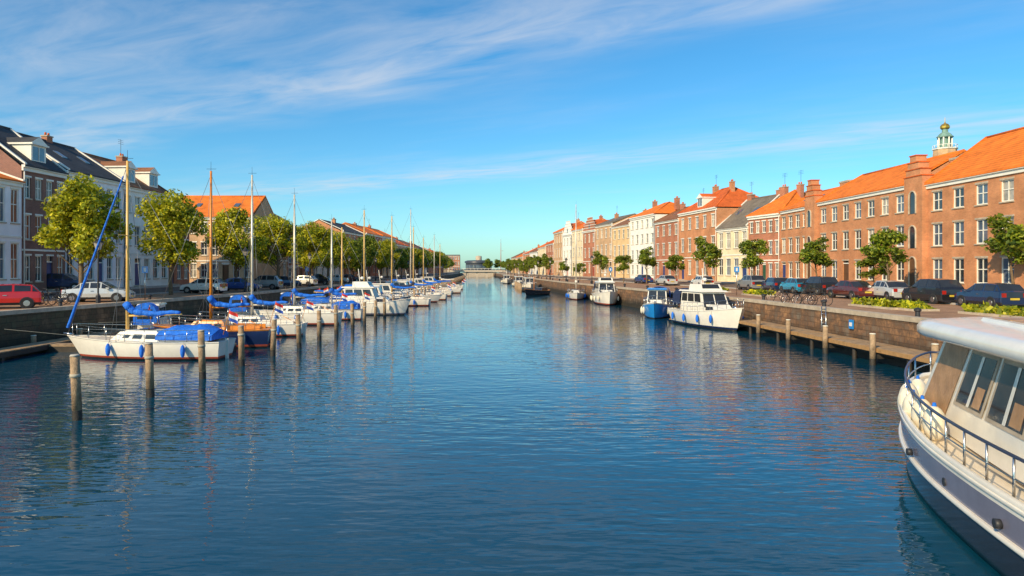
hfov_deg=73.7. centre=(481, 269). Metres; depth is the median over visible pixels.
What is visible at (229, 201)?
roof
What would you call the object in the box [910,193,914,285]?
windows
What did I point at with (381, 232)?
roof
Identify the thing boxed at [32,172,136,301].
lime tree
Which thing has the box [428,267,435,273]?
walls
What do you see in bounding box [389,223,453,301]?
sailing yacht
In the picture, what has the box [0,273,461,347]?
quay wall
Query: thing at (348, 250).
lime tree
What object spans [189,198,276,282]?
walls
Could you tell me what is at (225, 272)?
door
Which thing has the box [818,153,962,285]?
walls
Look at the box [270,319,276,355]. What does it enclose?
mooring pile
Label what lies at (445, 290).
sailing yacht
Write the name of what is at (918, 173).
brick stair gable
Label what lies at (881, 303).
shrub bed
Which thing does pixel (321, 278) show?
parked car
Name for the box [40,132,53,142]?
chimney
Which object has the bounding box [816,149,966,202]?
roof
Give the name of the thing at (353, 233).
trim
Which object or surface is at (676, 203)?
chimney
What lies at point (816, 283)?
parked car
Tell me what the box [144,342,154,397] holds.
mooring pile
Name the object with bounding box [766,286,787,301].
bicycle
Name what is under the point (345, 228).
roof
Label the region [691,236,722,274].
young tree
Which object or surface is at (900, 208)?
windows
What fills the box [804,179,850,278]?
brick stair gable
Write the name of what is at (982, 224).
windows
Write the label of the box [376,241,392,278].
lime tree
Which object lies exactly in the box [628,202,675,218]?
roof
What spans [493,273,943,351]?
quay wall
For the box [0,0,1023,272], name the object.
sky
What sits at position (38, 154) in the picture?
windows
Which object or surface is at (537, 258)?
street tree
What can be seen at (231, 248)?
lime tree
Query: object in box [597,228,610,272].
windows
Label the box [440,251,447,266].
lime tree
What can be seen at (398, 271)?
walls
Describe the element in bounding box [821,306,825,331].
quay ladder
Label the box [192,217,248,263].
trim
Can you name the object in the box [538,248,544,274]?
walls
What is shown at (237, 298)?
cabin boat
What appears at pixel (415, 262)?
lime tree
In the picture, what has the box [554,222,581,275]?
walls
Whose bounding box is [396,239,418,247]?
roof
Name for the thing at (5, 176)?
roof
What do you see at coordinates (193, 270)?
windows
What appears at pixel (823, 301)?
mooring bollard
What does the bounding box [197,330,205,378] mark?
mooring pile
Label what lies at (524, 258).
walls
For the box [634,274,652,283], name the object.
parked car
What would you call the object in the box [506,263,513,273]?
street tree
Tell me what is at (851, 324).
quay sign
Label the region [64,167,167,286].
walls
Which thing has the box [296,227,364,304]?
sailing yacht
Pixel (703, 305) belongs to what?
motor yacht
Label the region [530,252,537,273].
walls
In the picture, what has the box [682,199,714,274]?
windows
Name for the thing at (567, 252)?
windows
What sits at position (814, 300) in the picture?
bicycle
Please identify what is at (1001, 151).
roof
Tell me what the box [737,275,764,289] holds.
parked car
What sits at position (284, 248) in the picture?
lime tree
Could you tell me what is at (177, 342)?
sailing yacht
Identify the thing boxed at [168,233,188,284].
walls
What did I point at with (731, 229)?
trim
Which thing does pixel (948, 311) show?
ground
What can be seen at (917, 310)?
mooring bollard
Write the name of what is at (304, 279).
parked car
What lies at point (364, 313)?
mooring pile
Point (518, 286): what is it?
wooden landing stage
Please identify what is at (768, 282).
parked car
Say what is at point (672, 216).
roof
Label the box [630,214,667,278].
walls
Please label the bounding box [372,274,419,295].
motor cruiser
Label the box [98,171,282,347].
wooden sailing boat
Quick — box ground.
[0,269,1010,317]
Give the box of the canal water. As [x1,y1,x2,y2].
[0,276,1001,575]
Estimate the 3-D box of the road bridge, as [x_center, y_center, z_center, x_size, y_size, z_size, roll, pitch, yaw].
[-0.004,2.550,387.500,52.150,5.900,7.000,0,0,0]
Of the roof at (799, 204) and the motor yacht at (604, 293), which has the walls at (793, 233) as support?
the roof at (799, 204)
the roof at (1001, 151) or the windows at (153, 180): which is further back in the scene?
the windows at (153, 180)
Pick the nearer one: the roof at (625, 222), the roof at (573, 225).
the roof at (625, 222)
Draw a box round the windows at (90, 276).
[68,189,119,279]
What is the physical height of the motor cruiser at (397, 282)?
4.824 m
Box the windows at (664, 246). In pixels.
[657,224,676,274]
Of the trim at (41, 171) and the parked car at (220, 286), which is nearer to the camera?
the trim at (41, 171)
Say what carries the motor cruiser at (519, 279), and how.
on the canal water
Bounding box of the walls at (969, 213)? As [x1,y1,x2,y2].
[927,172,1023,288]
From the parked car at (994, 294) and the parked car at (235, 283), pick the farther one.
the parked car at (235, 283)
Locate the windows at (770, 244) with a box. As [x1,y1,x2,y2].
[750,220,777,276]
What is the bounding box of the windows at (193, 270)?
[190,223,249,276]
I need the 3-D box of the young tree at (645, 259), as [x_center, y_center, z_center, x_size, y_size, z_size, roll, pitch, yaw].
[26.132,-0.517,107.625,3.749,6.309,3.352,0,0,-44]
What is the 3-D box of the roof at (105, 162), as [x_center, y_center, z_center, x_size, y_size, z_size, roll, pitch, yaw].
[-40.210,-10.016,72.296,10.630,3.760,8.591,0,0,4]
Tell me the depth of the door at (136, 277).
70.21 m
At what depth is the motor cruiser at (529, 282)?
148.76 m
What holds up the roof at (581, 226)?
on the walls at (579, 243)
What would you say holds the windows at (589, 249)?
attached to the walls at (590, 245)
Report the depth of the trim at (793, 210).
83.33 m
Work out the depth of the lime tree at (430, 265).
251.36 m
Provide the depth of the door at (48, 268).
57.43 m
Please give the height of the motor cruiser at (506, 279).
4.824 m
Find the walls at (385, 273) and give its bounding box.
[360,230,395,275]
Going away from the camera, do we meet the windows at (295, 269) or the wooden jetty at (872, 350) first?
the wooden jetty at (872, 350)
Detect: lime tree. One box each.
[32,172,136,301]
[133,189,207,294]
[200,206,270,277]
[253,213,307,275]
[289,220,334,285]
[295,242,330,273]
[322,229,347,276]
[329,232,358,268]
[345,239,368,274]
[357,234,378,280]
[366,240,386,279]
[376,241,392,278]
[383,239,401,277]
[386,250,405,277]
[397,248,409,276]
[403,247,415,273]
[408,250,416,275]
[412,248,424,275]
[415,249,428,275]
[419,248,431,274]
[426,251,433,272]
[430,251,438,267]
[435,251,441,266]
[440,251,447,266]
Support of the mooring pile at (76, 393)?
in the canal water
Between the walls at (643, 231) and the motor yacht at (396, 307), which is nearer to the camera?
the motor yacht at (396, 307)
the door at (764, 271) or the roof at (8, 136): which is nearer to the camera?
the roof at (8, 136)
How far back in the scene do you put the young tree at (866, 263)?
59.61 m
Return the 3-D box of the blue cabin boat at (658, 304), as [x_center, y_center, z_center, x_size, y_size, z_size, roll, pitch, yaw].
[16.795,3.340,65.034,3.294,3.220,8.695,0,0,18]
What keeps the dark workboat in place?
on the canal water
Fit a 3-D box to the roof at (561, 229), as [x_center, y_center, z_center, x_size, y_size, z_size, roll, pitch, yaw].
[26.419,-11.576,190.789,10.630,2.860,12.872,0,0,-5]
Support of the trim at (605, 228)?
attached to the walls at (608, 241)
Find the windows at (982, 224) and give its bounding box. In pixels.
[933,179,1013,283]
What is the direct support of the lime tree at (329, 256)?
on the ground
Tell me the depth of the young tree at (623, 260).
117.61 m
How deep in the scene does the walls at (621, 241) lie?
141.54 m
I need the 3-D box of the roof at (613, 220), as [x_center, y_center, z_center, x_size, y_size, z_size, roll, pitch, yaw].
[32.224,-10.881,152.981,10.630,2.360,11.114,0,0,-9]
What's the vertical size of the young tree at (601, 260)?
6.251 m
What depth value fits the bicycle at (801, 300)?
45.00 m
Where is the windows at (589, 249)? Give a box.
[585,224,593,272]
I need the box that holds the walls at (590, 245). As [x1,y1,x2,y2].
[583,217,595,276]
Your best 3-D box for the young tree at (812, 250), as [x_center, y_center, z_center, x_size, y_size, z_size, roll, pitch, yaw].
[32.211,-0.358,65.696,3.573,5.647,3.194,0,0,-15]
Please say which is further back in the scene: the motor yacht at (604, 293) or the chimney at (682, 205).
the chimney at (682, 205)
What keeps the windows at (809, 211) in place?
in the brick stair gable at (813, 193)
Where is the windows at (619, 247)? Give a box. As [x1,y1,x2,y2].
[614,229,628,273]
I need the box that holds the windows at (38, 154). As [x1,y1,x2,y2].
[25,146,61,281]
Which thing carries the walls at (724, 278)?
on the ground
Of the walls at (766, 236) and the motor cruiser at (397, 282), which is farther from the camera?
the motor cruiser at (397, 282)
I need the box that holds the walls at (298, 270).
[287,257,308,278]
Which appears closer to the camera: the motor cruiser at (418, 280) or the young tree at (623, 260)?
the young tree at (623, 260)
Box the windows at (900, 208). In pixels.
[822,195,903,280]
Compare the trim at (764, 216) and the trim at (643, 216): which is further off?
the trim at (643, 216)
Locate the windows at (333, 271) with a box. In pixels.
[316,268,339,274]
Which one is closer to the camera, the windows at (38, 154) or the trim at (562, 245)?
the windows at (38, 154)
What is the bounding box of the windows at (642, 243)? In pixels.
[632,218,653,274]
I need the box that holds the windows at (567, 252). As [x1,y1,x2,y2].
[564,229,570,272]
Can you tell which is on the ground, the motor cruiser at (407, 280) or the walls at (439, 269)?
the walls at (439, 269)
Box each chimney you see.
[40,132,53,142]
[115,139,126,160]
[652,196,679,209]
[680,188,704,208]
[712,177,735,193]
[747,183,779,200]
[779,170,804,197]
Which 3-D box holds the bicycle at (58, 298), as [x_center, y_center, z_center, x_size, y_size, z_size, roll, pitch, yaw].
[-28.392,1.818,46.000,0.600,1.170,1.847,0,0,21]
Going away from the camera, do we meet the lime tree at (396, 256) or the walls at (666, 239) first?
the walls at (666, 239)
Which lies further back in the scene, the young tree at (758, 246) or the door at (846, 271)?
the young tree at (758, 246)
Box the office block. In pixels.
[446,255,459,272]
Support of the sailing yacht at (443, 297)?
on the canal water
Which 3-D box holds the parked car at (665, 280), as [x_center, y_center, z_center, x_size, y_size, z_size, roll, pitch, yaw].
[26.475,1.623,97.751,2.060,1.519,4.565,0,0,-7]
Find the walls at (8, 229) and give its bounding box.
[0,184,21,283]
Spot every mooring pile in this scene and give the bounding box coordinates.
[69,354,82,420]
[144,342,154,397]
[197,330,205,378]
[238,325,244,365]
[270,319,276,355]
[295,314,301,347]
[317,310,321,340]
[333,305,337,334]
[350,304,354,328]
[363,302,365,324]
[374,300,377,320]
[383,297,385,316]
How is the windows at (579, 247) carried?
attached to the walls at (579, 243)
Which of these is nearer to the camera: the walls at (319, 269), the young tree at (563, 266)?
the walls at (319, 269)
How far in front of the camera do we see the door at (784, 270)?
85.78 m
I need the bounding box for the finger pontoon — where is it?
[42,343,236,351]
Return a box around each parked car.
[0,284,43,308]
[47,273,91,288]
[61,282,135,301]
[180,278,227,293]
[225,278,261,291]
[250,275,282,289]
[279,276,301,286]
[295,275,317,285]
[306,274,330,284]
[327,275,348,283]
[343,274,361,280]
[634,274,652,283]
[655,275,677,285]
[691,276,713,283]
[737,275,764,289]
[761,277,787,290]
[779,278,812,293]
[801,276,837,294]
[826,280,875,299]
[866,280,907,300]
[902,278,963,303]
[954,283,1023,307]
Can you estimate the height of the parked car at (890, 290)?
1.519 m
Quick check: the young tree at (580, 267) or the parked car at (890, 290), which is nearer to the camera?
the parked car at (890, 290)
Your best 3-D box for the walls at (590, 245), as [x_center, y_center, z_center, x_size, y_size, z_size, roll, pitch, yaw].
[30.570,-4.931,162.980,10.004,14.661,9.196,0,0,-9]
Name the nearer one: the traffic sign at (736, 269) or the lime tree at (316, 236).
the traffic sign at (736, 269)
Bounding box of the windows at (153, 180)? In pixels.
[125,170,165,278]
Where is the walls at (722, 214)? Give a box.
[679,198,747,280]
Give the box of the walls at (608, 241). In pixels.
[596,215,633,276]
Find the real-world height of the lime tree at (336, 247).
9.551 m
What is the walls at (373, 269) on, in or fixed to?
on the ground
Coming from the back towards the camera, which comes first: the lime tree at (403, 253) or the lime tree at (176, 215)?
the lime tree at (403, 253)
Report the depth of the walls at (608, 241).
150.11 m
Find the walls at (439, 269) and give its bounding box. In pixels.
[437,265,442,272]
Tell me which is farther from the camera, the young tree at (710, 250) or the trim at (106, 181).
the young tree at (710, 250)
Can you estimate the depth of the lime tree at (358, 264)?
129.92 m
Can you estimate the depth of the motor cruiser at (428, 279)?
164.13 m
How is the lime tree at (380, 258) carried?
on the ground
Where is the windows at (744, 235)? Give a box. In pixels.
[719,231,746,274]
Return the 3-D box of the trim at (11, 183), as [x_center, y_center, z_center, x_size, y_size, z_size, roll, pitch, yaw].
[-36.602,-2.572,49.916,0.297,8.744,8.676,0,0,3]
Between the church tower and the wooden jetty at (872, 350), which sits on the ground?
the church tower
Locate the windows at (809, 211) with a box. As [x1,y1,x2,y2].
[808,211,809,278]
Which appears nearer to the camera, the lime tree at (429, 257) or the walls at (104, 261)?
the walls at (104, 261)
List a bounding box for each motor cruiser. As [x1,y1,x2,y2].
[337,270,410,300]
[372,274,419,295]
[374,273,430,291]
[386,274,422,287]
[399,272,440,286]
[412,273,436,281]
[501,269,511,283]
[512,273,523,285]
[522,273,536,287]
[897,317,1023,575]
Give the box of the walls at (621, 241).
[613,226,628,277]
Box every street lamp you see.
[93,237,102,302]
[242,247,247,291]
[308,252,311,286]
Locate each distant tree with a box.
[482,258,493,267]
[494,259,500,267]
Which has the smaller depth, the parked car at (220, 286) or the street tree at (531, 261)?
the parked car at (220, 286)
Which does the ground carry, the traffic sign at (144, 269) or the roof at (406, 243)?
the traffic sign at (144, 269)
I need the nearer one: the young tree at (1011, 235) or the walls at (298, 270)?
the young tree at (1011, 235)
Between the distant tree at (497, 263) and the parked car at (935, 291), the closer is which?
the parked car at (935, 291)
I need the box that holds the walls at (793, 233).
[780,210,804,277]
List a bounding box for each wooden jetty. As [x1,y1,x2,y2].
[0,320,188,360]
[732,314,938,372]
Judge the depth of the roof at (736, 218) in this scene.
97.53 m
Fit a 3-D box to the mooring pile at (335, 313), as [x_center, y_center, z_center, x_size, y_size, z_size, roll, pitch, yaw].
[-10.005,4.087,47.035,0.380,3.234,0.346,0,0,0]
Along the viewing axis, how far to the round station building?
471.78 m
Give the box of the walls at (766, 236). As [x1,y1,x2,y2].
[748,217,779,278]
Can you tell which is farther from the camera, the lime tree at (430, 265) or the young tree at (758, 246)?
the lime tree at (430, 265)
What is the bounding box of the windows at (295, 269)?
[289,257,310,276]
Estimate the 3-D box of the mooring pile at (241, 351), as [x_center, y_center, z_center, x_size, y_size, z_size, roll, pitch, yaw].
[-11.168,4.164,31.762,0.313,3.077,0.338,0,0,0]
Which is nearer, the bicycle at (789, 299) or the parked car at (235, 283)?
the bicycle at (789, 299)
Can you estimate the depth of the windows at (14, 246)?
53.48 m
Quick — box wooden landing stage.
[515,281,533,290]
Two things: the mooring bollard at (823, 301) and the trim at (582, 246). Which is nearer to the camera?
the mooring bollard at (823, 301)
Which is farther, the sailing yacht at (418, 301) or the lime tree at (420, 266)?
the lime tree at (420, 266)
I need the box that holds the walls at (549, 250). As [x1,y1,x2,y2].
[546,244,553,274]
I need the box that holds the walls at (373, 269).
[345,224,381,276]
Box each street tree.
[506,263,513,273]
[519,261,528,271]
[524,256,533,268]
[528,255,535,268]
[533,256,543,277]
[541,253,553,277]
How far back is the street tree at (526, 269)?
225.16 m
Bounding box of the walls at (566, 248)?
[563,221,571,275]
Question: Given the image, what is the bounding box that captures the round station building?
[465,256,492,272]
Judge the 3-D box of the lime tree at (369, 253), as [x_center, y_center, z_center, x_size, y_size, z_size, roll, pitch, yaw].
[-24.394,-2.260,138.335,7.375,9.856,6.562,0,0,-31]
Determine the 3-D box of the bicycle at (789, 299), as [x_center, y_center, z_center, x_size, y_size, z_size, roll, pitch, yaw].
[20.909,1.833,46.000,1.847,1.170,0.600,0,0,-23]
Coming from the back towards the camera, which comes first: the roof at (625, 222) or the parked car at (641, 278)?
the roof at (625, 222)
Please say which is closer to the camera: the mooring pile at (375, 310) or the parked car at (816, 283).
the mooring pile at (375, 310)
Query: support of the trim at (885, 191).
attached to the walls at (891, 220)
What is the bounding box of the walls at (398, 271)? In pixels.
[396,246,407,274]
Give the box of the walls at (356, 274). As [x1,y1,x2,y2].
[314,220,365,276]
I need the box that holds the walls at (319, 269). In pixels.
[296,231,340,277]
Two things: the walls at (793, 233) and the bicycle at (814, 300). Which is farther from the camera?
the walls at (793, 233)
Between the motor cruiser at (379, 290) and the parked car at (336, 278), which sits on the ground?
the parked car at (336, 278)
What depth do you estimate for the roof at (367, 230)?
169.23 m
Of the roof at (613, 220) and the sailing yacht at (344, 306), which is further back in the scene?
the roof at (613, 220)
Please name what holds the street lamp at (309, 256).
on the ground
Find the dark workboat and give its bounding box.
[524,287,550,295]
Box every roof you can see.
[0,125,68,174]
[0,171,25,182]
[17,132,125,182]
[83,152,168,193]
[181,195,275,217]
[301,219,366,235]
[342,222,382,235]
[363,226,396,238]
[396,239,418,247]
[553,221,583,232]
[571,218,605,230]
[571,223,583,228]
[594,213,635,226]
[594,220,606,224]
[611,218,629,226]
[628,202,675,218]
[653,206,688,222]
[677,187,758,213]
[715,194,779,229]
[745,189,805,216]
[778,186,839,211]
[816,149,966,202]
[924,127,1023,184]
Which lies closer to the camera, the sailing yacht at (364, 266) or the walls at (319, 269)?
the sailing yacht at (364, 266)
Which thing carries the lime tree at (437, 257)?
on the ground
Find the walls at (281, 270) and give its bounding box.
[279,233,286,275]
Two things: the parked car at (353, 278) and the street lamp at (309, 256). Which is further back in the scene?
the parked car at (353, 278)
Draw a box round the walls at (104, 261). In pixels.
[65,176,122,288]
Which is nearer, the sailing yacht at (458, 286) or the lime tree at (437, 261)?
the sailing yacht at (458, 286)
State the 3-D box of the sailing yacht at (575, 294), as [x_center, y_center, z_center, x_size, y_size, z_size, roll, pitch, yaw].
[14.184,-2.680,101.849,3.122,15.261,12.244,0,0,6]
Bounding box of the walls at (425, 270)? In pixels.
[419,265,427,273]
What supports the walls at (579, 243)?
on the ground
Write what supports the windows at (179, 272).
attached to the walls at (180, 282)
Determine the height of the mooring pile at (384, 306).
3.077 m
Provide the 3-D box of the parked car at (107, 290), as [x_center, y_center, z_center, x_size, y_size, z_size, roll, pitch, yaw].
[-27.885,1.667,49.797,4.565,1.519,2.060,0,0,-11]
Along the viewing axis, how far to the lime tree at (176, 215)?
61.12 m
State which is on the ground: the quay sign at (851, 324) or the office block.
the office block
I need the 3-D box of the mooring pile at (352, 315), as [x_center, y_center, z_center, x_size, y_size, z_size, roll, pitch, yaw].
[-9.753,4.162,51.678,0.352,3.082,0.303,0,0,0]
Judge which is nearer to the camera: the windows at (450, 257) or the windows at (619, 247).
the windows at (619, 247)
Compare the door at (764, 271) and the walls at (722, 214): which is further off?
the walls at (722, 214)
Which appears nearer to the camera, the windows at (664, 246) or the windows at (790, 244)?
the windows at (790, 244)
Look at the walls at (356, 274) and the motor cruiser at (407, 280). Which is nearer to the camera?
the motor cruiser at (407, 280)
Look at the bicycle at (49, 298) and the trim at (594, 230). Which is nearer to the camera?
the bicycle at (49, 298)
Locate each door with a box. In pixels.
[45,263,59,290]
[99,263,101,281]
[134,264,145,286]
[223,265,228,280]
[763,265,765,279]
[783,265,785,277]
[844,264,848,279]
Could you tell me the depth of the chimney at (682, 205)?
123.60 m
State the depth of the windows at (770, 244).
88.91 m
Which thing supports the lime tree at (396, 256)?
on the ground
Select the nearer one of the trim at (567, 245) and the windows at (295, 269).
the windows at (295, 269)
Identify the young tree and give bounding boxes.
[558,261,569,272]
[573,263,586,280]
[590,251,608,277]
[614,255,633,282]
[637,246,656,283]
[664,254,685,278]
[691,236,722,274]
[738,239,769,274]
[799,236,834,275]
[854,257,892,283]
[858,229,909,279]
[980,213,1023,283]
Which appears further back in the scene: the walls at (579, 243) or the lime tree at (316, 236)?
the walls at (579, 243)
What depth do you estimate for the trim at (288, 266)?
112.61 m
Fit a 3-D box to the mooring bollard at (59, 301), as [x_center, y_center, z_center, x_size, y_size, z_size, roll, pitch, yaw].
[-25.900,2.126,42.000,0.319,0.540,0.319,0,0,0]
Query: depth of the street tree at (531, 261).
197.82 m
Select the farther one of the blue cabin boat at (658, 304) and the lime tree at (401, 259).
the lime tree at (401, 259)
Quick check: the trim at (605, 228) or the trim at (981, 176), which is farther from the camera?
the trim at (605, 228)
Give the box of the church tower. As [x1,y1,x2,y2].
[932,122,957,156]
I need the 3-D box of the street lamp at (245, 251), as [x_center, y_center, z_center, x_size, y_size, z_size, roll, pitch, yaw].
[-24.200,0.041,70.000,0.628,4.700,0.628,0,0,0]
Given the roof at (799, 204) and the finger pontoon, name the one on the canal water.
the finger pontoon
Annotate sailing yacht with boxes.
[6,150,237,359]
[171,175,312,336]
[214,188,347,324]
[271,220,369,319]
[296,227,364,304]
[316,210,422,299]
[367,216,434,305]
[382,210,450,299]
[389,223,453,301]
[417,238,454,295]
[418,234,463,292]
[430,249,465,289]
[566,211,585,299]
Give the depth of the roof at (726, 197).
104.09 m
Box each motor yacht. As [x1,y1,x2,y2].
[324,269,411,314]
[590,274,618,305]
[668,268,744,330]
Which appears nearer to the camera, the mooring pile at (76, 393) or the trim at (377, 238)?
the mooring pile at (76, 393)
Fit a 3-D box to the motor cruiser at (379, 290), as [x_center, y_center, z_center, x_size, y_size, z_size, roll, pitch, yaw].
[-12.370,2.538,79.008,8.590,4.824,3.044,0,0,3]
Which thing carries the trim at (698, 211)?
attached to the walls at (722, 214)
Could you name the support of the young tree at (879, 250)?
on the ground
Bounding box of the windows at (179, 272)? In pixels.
[177,240,186,278]
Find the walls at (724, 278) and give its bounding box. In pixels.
[717,197,779,281]
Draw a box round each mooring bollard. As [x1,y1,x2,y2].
[57,299,63,305]
[821,299,826,306]
[914,307,921,316]
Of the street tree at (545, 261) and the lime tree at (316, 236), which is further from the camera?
the street tree at (545, 261)
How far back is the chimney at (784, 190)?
90.20 m
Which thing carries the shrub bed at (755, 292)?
on the ground
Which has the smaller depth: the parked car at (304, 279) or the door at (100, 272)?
the door at (100, 272)
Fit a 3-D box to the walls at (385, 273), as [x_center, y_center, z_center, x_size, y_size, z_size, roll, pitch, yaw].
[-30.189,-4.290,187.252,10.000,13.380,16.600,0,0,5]
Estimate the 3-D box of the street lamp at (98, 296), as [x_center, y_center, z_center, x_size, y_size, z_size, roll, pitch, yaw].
[-26.950,0.040,48.000,0.628,4.700,0.628,0,0,0]
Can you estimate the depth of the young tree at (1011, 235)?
47.45 m
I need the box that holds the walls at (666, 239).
[655,221,678,278]
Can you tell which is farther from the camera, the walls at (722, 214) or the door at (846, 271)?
the walls at (722, 214)
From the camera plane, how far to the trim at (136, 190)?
69.79 m
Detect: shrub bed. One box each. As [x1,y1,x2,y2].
[742,288,776,296]
[848,296,911,309]
[893,298,939,310]
[958,301,1023,316]
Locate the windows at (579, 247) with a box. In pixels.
[573,233,581,271]
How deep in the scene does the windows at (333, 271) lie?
137.83 m
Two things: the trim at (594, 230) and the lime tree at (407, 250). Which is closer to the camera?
the trim at (594, 230)
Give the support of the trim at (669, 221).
attached to the walls at (666, 239)
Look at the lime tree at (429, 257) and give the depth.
231.36 m
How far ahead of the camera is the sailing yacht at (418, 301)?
83.74 m
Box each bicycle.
[42,288,67,304]
[43,288,55,305]
[47,287,72,304]
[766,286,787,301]
[781,288,800,303]
[791,288,817,304]
[803,288,832,305]
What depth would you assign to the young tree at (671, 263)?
99.43 m
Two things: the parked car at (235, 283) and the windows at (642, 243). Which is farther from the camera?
the windows at (642, 243)
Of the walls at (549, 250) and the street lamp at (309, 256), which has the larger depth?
the walls at (549, 250)
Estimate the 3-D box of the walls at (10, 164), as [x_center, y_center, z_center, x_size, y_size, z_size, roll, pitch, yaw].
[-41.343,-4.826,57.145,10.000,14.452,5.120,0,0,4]
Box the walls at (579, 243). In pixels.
[572,219,602,275]
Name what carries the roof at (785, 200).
on the walls at (766, 236)
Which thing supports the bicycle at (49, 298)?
on the ground
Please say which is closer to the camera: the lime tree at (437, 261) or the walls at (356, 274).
the walls at (356, 274)
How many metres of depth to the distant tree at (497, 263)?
482.36 m
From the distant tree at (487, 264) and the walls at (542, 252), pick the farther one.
the distant tree at (487, 264)
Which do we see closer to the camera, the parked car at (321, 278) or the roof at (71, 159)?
the roof at (71, 159)
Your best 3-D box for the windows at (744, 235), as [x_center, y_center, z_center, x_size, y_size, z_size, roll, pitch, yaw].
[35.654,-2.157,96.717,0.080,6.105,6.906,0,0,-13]
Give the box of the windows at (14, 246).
[0,187,17,278]
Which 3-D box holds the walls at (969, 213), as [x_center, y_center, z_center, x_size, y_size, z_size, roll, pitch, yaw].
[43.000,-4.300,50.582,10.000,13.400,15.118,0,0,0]
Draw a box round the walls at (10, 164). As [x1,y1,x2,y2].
[0,144,64,290]
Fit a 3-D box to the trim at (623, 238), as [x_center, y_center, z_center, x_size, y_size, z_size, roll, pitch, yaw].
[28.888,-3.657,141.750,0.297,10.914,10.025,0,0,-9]
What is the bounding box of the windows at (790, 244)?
[782,214,804,277]
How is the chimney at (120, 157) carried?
on the roof at (105, 162)
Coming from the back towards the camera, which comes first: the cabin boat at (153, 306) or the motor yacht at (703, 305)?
the motor yacht at (703, 305)
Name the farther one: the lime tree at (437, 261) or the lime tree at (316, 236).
the lime tree at (437, 261)
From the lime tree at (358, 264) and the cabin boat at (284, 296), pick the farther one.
the lime tree at (358, 264)
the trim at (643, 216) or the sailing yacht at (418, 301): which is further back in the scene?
the trim at (643, 216)
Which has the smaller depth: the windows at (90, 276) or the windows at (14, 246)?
the windows at (14, 246)
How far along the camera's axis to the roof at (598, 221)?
161.66 m
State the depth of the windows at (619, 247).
143.00 m
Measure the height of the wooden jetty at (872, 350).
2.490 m
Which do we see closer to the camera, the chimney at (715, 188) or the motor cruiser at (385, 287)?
the motor cruiser at (385, 287)
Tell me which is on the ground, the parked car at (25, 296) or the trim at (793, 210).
the parked car at (25, 296)
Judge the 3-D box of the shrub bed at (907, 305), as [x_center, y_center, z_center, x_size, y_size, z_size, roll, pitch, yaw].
[25.158,2.153,39.620,1.665,0.969,2.386,0,0,0]
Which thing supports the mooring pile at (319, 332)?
in the canal water
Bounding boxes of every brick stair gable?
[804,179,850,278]
[903,154,958,285]
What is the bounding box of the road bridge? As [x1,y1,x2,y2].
[446,268,509,276]
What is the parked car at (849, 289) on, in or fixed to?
on the ground
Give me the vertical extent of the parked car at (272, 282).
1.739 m
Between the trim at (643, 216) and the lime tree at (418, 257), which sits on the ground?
the lime tree at (418, 257)
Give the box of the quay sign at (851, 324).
[849,319,853,328]
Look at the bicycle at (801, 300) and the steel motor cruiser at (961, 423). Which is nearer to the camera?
the steel motor cruiser at (961, 423)
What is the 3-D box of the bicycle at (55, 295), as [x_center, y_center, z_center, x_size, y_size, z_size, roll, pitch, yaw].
[-28.292,1.819,45.000,1.847,1.170,0.600,0,0,-29]
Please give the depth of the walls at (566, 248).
179.77 m
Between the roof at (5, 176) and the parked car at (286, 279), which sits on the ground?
the parked car at (286, 279)
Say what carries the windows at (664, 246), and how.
attached to the walls at (666, 239)
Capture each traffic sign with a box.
[142,266,147,299]
[734,267,738,294]
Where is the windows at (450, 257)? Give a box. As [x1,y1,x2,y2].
[446,257,458,269]
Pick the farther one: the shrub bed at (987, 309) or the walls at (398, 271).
the walls at (398, 271)
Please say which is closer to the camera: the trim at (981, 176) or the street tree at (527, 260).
the trim at (981, 176)
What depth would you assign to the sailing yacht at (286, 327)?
45.97 m
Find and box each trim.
[0,179,24,279]
[21,164,67,283]
[65,170,124,288]
[123,185,167,286]
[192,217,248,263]
[287,238,305,276]
[343,231,365,236]
[366,233,382,276]
[553,231,562,275]
[562,221,572,275]
[572,228,582,275]
[582,217,595,263]
[595,223,612,261]
[612,224,629,277]
[629,213,654,275]
[653,218,678,262]
[677,207,716,280]
[716,226,747,275]
[746,213,779,276]
[780,207,804,262]
[816,186,903,281]
[924,166,1023,283]
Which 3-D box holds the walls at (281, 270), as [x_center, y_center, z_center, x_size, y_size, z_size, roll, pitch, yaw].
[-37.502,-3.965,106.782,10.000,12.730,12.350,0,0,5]
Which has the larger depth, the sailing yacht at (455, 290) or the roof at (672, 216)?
the sailing yacht at (455, 290)
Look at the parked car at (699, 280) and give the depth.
85.66 m
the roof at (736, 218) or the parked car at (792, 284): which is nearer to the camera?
the parked car at (792, 284)
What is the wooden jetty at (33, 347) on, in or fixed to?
in the canal water
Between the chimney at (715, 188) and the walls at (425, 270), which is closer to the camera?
the chimney at (715, 188)
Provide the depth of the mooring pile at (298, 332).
38.74 m
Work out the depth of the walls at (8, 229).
52.95 m
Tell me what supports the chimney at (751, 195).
on the roof at (736, 218)
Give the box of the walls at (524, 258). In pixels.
[523,254,529,273]
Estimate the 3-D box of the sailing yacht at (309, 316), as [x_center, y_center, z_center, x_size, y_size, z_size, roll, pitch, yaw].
[-16.129,-0.818,55.380,10.797,11.535,2.696,0,0,3]
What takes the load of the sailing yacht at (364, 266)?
on the canal water
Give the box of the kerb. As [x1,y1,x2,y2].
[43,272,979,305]
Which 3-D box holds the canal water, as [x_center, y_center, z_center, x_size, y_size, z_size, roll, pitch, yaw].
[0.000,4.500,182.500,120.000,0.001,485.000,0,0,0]
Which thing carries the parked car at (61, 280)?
on the ground
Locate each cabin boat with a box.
[131,302,171,328]
[226,295,250,318]
[280,292,297,305]
[640,286,674,318]

